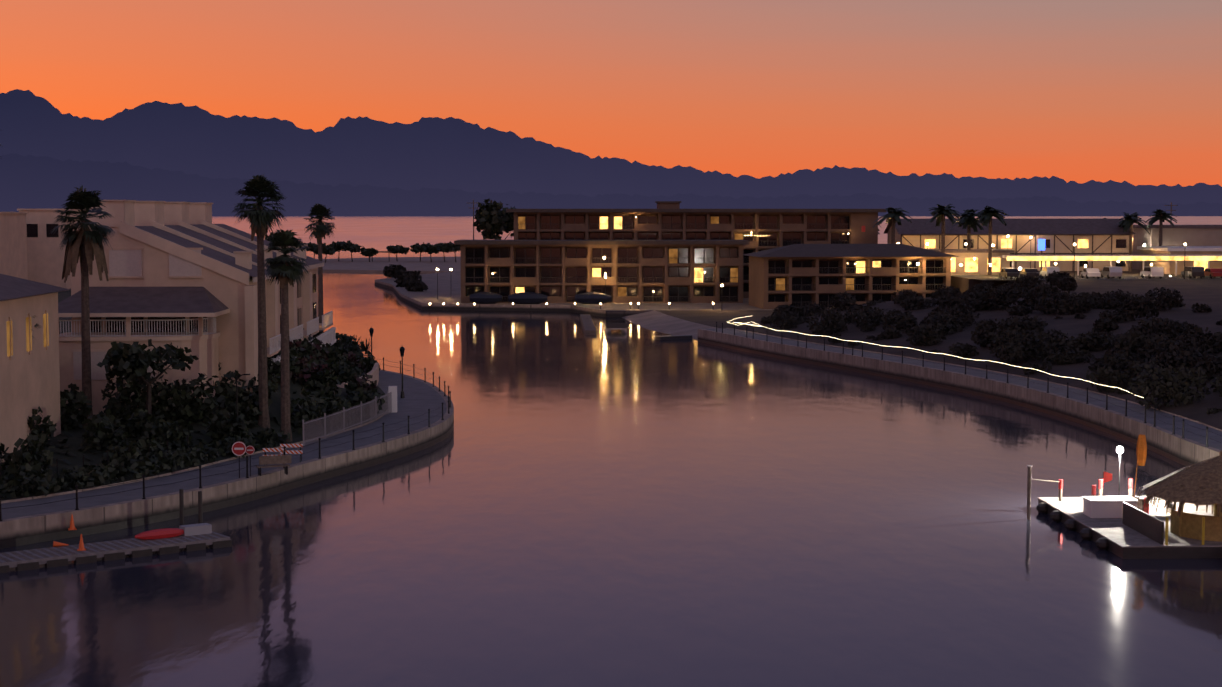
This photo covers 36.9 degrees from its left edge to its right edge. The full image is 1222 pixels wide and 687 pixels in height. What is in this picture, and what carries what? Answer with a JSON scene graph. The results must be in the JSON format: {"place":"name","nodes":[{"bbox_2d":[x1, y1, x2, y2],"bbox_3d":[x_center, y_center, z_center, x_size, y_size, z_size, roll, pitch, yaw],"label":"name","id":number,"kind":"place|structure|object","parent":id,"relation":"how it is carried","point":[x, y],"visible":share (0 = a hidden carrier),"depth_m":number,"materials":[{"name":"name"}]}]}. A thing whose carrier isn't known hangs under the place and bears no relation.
{"place":"outdoors","nodes":[
{"label":"outdoors","id":0,"kind":"place"},
{"bbox_2d":[0,290,453,548],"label":"bank ground","id":1,"kind":"structure","parent":0,"point":[26,524],"depth_m":97.98,"materials":[{"name":"concrete"}]},
{"bbox_2d":[0,274,70,465],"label":"house","id":2,"kind":"structure","parent":1,"relation":"on","point":[29,374],"depth_m":97.46,"materials":[{"name":"beige paint"}]},
{"bbox_2d":[0,209,79,288],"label":"buildings","id":3,"kind":"structure","parent":1,"relation":"on","point":[30,241],"depth_m":246.47,"materials":[{"name":"paint"}]},
{"bbox_2d":[53,186,116,425],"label":"fan palm","id":4,"kind":"object","parent":1,"relation":"on","point":[84,243],"visible":1,"depth_m":106.49,"materials":[{"name":"green plant"}]},
{"bbox_2d":[0,328,384,497],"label":"bank shrubs","id":5,"kind":"object","parent":1,"relation":"on","point":[338,362],"visible":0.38,"depth_m":107.38,"materials":[{"name":"green plant"}]},
{"bbox_2d":[58,200,332,414],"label":"house","id":6,"kind":"structure","parent":1,"relation":"on","point":[182,274],"depth_m":114.51,"materials":[{"name":"beige paint"}]},
{"bbox_2d":[0,326,404,491],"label":"street furniture","id":7,"kind":"object","parent":1,"relation":"on","point":[239,448],"visible":0.94,"depth_m":96.71,"materials":[{"name":"black metal"}]},
{"bbox_2d":[0,357,450,520],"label":"railing","id":8,"kind":"object","parent":1,"relation":"on","point":[247,459],"visible":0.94,"depth_m":99.00,"materials":[{"name":"black metal"}]},
{"bbox_2d":[232,175,286,427],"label":"fan palm","id":9,"kind":"object","parent":1,"relation":"on","point":[261,218],"visible":1,"depth_m":110.58,"materials":[{"name":"plant"}]},
{"bbox_2d":[263,229,309,441],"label":"fan palm","id":10,"kind":"object","parent":1,"relation":"on","point":[282,270],"visible":1,"depth_m":108.75,"materials":[{"name":"green plant"}]},
{"bbox_2d":[304,203,335,330],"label":"fan palm","id":11,"kind":"object","parent":1,"relation":"on","point":[321,230],"visible":1,"depth_m":194.84,"materials":[{"name":"green plant"}]},
{"bbox_2d":[271,327,396,445],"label":"fence","id":12,"kind":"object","parent":1,"relation":"on","point":[313,430],"visible":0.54,"depth_m":118.01,"materials":[{"name":"metal"}]},
{"bbox_2d":[0,216,1221,686],"bbox_3d":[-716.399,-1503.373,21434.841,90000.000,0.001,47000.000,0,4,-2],"label":"water","id":13,"kind":"structure","parent":0,"point":[566,502],"depth_m":80.79,"materials":[{"name":"liquid"}]},
{"bbox_2d":[0,489,231,572],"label":"floating dock","id":14,"kind":"object","parent":13,"relation":"on","point":[199,530],"visible":0.96,"depth_m":80.17,"materials":[{"name":"grey wood"}]},
{"bbox_2d":[1027,434,1221,558],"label":"floating dock","id":15,"kind":"object","parent":13,"relation":"in","point":[1177,515],"visible":0.98,"depth_m":81.78,"materials":[{"name":"white wood"}]},
{"bbox_2d":[0,89,1221,204],"bbox_3d":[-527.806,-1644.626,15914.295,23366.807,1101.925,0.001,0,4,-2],"label":"mountains","id":16,"kind":"structure","parent":0,"point":[446,153],"depth_m":15875.90,"materials":[{"name":"blue stone"}]},
{"bbox_2d":[0,153,1221,215],"bbox_3d":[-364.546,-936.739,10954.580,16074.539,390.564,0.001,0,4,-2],"label":"mountains","id":17,"kind":"structure","parent":0,"point":[34,182],"depth_m":10927.52,"materials":[{"name":"stone"}]},
{"bbox_2d":[0,0,1221,186],"label":"sky","id":18,"kind":"structure","parent":0,"point":[1079,91],"materials":[{"name":"orange"}]},
{"bbox_2d":[317,257,1221,338],"bbox_3d":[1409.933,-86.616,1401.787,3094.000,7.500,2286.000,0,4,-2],"label":"ground","id":19,"kind":"structure","parent":0,"point":[683,318],"depth_m":272.53,"materials":[{"name":"grey concrete"}]},
{"bbox_2d":[429,257,722,309],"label":"lamp posts","id":20,"kind":"object","parent":19,"relation":"on","point":[437,269],"visible":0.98,"depth_m":266.96,"materials":[{"name":"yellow metal"}]},
{"bbox_2d":[469,292,691,339],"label":"parked cars","id":21,"kind":"object","parent":19,"relation":"on","point":[589,328],"visible":0.94,"depth_m":281.53,"materials":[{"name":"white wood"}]},
{"bbox_2d":[454,201,959,308],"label":"condo","id":22,"kind":"structure","parent":19,"relation":"on","point":[668,251],"depth_m":286.97,"materials":[{"name":"paint"}]},
{"bbox_2d":[264,198,1177,262],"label":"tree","id":23,"kind":"object","parent":19,"relation":"on","point":[490,222],"visible":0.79,"depth_m":525.00,"materials":[{"name":"green plant"}]},
{"bbox_2d":[492,217,1186,291],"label":"condo exterior lamps","id":24,"kind":"object","parent":19,"relation":"on","point":[1074,244],"visible":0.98,"depth_m":262.92,"materials":[{"name":"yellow metal"}]},
{"bbox_2d":[873,207,913,243],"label":"date palm","id":25,"kind":"object","parent":19,"relation":"on","point":[893,215],"visible":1,"depth_m":283.97,"materials":[{"name":"green plant"}]},
{"bbox_2d":[924,204,961,252],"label":"date palm","id":26,"kind":"object","parent":19,"relation":"on","point":[944,211],"visible":1,"depth_m":280.43,"materials":[{"name":"green plant"}]},
{"bbox_2d":[949,209,988,249],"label":"date palm","id":27,"kind":"object","parent":19,"relation":"on","point":[966,220],"visible":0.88,"depth_m":282.57,"materials":[{"name":"green plant"}]},
{"bbox_2d":[970,206,1008,274],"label":"date palm","id":28,"kind":"object","parent":19,"relation":"on","point":[986,214],"visible":1,"depth_m":279.45,"materials":[{"name":"green plant"}]},
{"bbox_2d":[897,235,1145,269],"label":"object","id":29,"kind":"object","parent":19,"relation":"on","point":[993,245],"visible":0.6,"depth_m":290.94,"materials":[{"name":"yellow metal"}]},
{"bbox_2d":[883,219,1221,275],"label":"motel building","id":30,"kind":"structure","parent":19,"relation":"on","point":[1100,244],"depth_m":293.61,"materials":[{"name":"paint"}]},
{"bbox_2d":[951,266,1221,279],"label":"parked cars","id":31,"kind":"object","parent":19,"relation":"on","point":[1110,273],"visible":0.85,"depth_m":265.36,"materials":[{"name":"grey paint"}]},
{"bbox_2d":[1116,212,1149,271],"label":"date palm","id":32,"kind":"object","parent":19,"relation":"on","point":[1128,221],"visible":0.98,"depth_m":293.62,"materials":[{"name":"green plant"}]},
{"bbox_2d":[1145,209,1176,245],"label":"date palm","id":33,"kind":"object","parent":19,"relation":"on","point":[1160,215],"visible":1,"depth_m":297.50,"materials":[{"name":"green plant"}]},
{"bbox_2d":[698,293,1221,465],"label":"bank ground","id":34,"kind":"structure","parent":0,"point":[1190,448],"depth_m":159.51,"materials":[{"name":"concrete"}]},
{"bbox_2d":[383,264,1221,413],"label":"slope shrubs","id":35,"kind":"object","parent":34,"relation":"on","point":[1177,358],"visible":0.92,"depth_m":174.41,"materials":[{"name":"green plant"}]},
{"bbox_2d":[728,316,1143,397],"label":"flashlight trail","id":36,"kind":"object","parent":34,"relation":"on","point":[930,352],"visible":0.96,"depth_m":162.25,"materials":[{"name":"white"}]},
{"bbox_2d":[716,322,1220,446],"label":"railing","id":37,"kind":"object","parent":34,"relation":"on","point":[1126,408],"visible":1,"depth_m":140.15,"materials":[{"name":"black metal"}]}
]}

